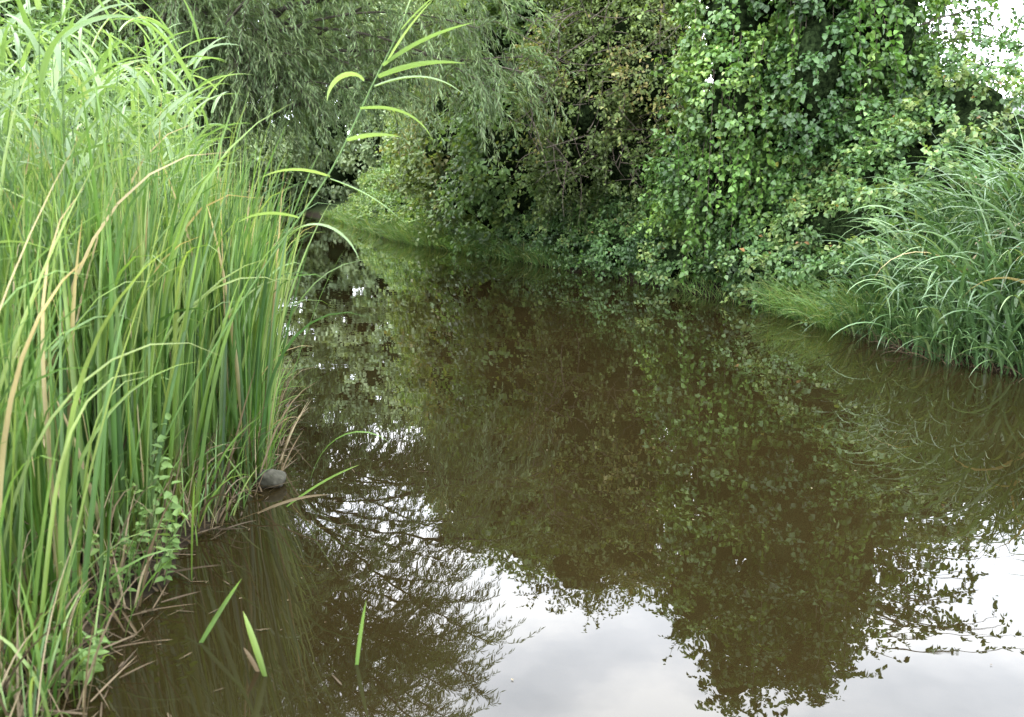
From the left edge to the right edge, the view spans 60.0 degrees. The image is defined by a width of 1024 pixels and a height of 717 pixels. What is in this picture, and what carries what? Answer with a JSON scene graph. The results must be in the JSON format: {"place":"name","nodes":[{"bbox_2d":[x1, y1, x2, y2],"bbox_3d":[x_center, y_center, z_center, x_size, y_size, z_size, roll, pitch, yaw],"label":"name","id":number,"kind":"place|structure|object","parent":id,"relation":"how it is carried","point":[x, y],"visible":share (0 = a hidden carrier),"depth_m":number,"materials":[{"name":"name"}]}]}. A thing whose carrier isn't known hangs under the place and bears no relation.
{"place":"outdoors","nodes":[
{"label":"outdoors","id":0,"kind":"place"},
{"bbox_2d":[1,199,1022,716],"bbox_3d":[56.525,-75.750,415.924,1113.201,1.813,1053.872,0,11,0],"label":"ground","id":1,"kind":"structure","parent":0,"point":[313,211],"depth_m":4.27,"materials":[{"name":"brown soil"}]},
{"bbox_2d":[41,377,196,684],"bbox_3d":[-1.525,0.540,3.637,0.395,0.775,1.760,-3,11,-13],"label":"nettle plant","id":2,"kind":"object","parent":1,"relation":"on","point":[168,515],"visible":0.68,"depth_m":3.61,"materials":[{"name":"green plant"}]},
{"bbox_2d":[0,0,251,310],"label":"common reed bed","id":3,"kind":"object","parent":1,"relation":"on","point":[57,63],"visible":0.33,"depth_m":4.96,"materials":[{"name":"green plant"}]},
{"bbox_2d":[0,0,292,280],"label":"riverside shrubs","id":4,"kind":"object","parent":1,"relation":"on","point":[11,7],"visible":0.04,"depth_m":12.89,"materials":[{"name":"green plant"}]},
{"bbox_2d":[0,26,369,716],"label":"bulrush bed","id":5,"kind":"object","parent":1,"relation":"on","point":[108,342],"visible":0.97,"depth_m":3.78,"materials":[{"name":"green plant"}]},
{"bbox_2d":[21,0,575,206],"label":"willow tree","id":6,"kind":"object","parent":1,"relation":"on","point":[261,59],"visible":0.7,"depth_m":16.31,"materials":[{"name":"green plant"}]},
{"bbox_2d":[130,0,474,534],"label":"leaning common reed","id":7,"kind":"object","parent":1,"relation":"on","point":[387,72],"visible":0.95,"depth_m":3.96,"materials":[{"name":"green plant"}]},
{"bbox_2d":[127,0,676,212],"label":"distant trees","id":8,"kind":"object","parent":1,"relation":"on","point":[348,170],"visible":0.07,"depth_m":71.11,"materials":[{"name":"green plant"}]},
{"bbox_2d":[374,1,433,210],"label":"alder tree","id":9,"kind":"object","parent":1,"relation":"on","point":[394,128],"visible":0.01,"depth_m":35.13,"materials":[{"name":"green plant"}]},
{"bbox_2d":[368,0,500,246],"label":"alder tree","id":10,"kind":"object","parent":1,"relation":"on","point":[423,176],"visible":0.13,"depth_m":26.22,"materials":[{"name":"green plant"}]},
{"bbox_2d":[329,163,541,249],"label":"nettle bank","id":11,"kind":"structure","parent":1,"relation":"on","point":[364,203],"depth_m":39.70,"materials":[{"name":"green plant"}]},
{"bbox_2d":[423,0,566,259],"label":"elder tree","id":12,"kind":"object","parent":1,"relation":"on","point":[485,192],"visible":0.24,"depth_m":21.34,"materials":[{"name":"green plant"}]},
{"bbox_2d":[474,0,712,255],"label":"hawthorn tree","id":13,"kind":"object","parent":1,"relation":"on","point":[613,95],"visible":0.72,"depth_m":16.64,"materials":[{"name":"green plant"}]},
{"bbox_2d":[319,204,943,335],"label":"bank grass","id":14,"kind":"structure","parent":1,"relation":"on","point":[394,231],"depth_m":14.36,"materials":[{"name":"green plant"}]},
{"bbox_2d":[483,25,1023,326],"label":"bramble thicket","id":15,"kind":"object","parent":1,"relation":"on","point":[948,106],"visible":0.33,"depth_m":11.93,"materials":[{"name":"green plant"}]},
{"bbox_2d":[567,0,956,291],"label":"climbing vine","id":16,"kind":"object","parent":1,"relation":"on","point":[896,51],"visible":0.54,"depth_m":12.70,"materials":[{"name":"green plant"}]},
{"bbox_2d":[632,0,1023,280],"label":"ivy covered tree","id":17,"kind":"object","parent":1,"relation":"on","point":[821,73],"visible":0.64,"depth_m":12.63,"materials":[{"name":"green plant"}]},
{"bbox_2d":[801,112,1023,381],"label":"sedge clump","id":18,"kind":"object","parent":1,"relation":"on","point":[976,286],"visible":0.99,"depth_m":9.03,"materials":[{"name":"green plant"}]},
{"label":"walls","id":19,"kind":"object","parent":1,"relation":"on","visible":0},
{"bbox_2d":[1011,103,1023,115],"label":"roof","id":20,"kind":"structure","parent":19,"relation":"on","point":[1019,109],"depth_m":31.36,"materials":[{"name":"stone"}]},
{"bbox_2d":[21,212,1023,716],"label":"river water","id":21,"kind":"structure","parent":0,"point":[505,540],"depth_m":4.38,"materials":[{"name":"brown liquid"}]},
{"bbox_2d":[257,469,285,487],"bbox_3d":[-1.342,0.669,4.945,0.155,0.109,0.135,0,11,0],"label":"stone","id":22,"kind":"object","parent":21,"relation":"in","point":[272,477],"visible":0.88,"depth_m":4.90,"materials":[{"name":"grey stone"}]},
{"bbox_2d":[191,431,388,675],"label":"water grass","id":23,"kind":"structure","parent":21,"relation":"on","point":[256,649],"depth_m":3.22,"materials":[{"name":"green plant"}]},
{"bbox_2d":[82,328,991,716],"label":"floating leaf litter","id":24,"kind":"object","parent":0,"point":[218,608],"visible":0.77,"depth_m":3.37,"materials":[{"name":"brown plant"}]},
{"bbox_2d":[258,0,1023,139],"label":"sky","id":25,"kind":"structure","parent":0,"point":[1006,10],"materials":[{"name":"white"}]}
]}

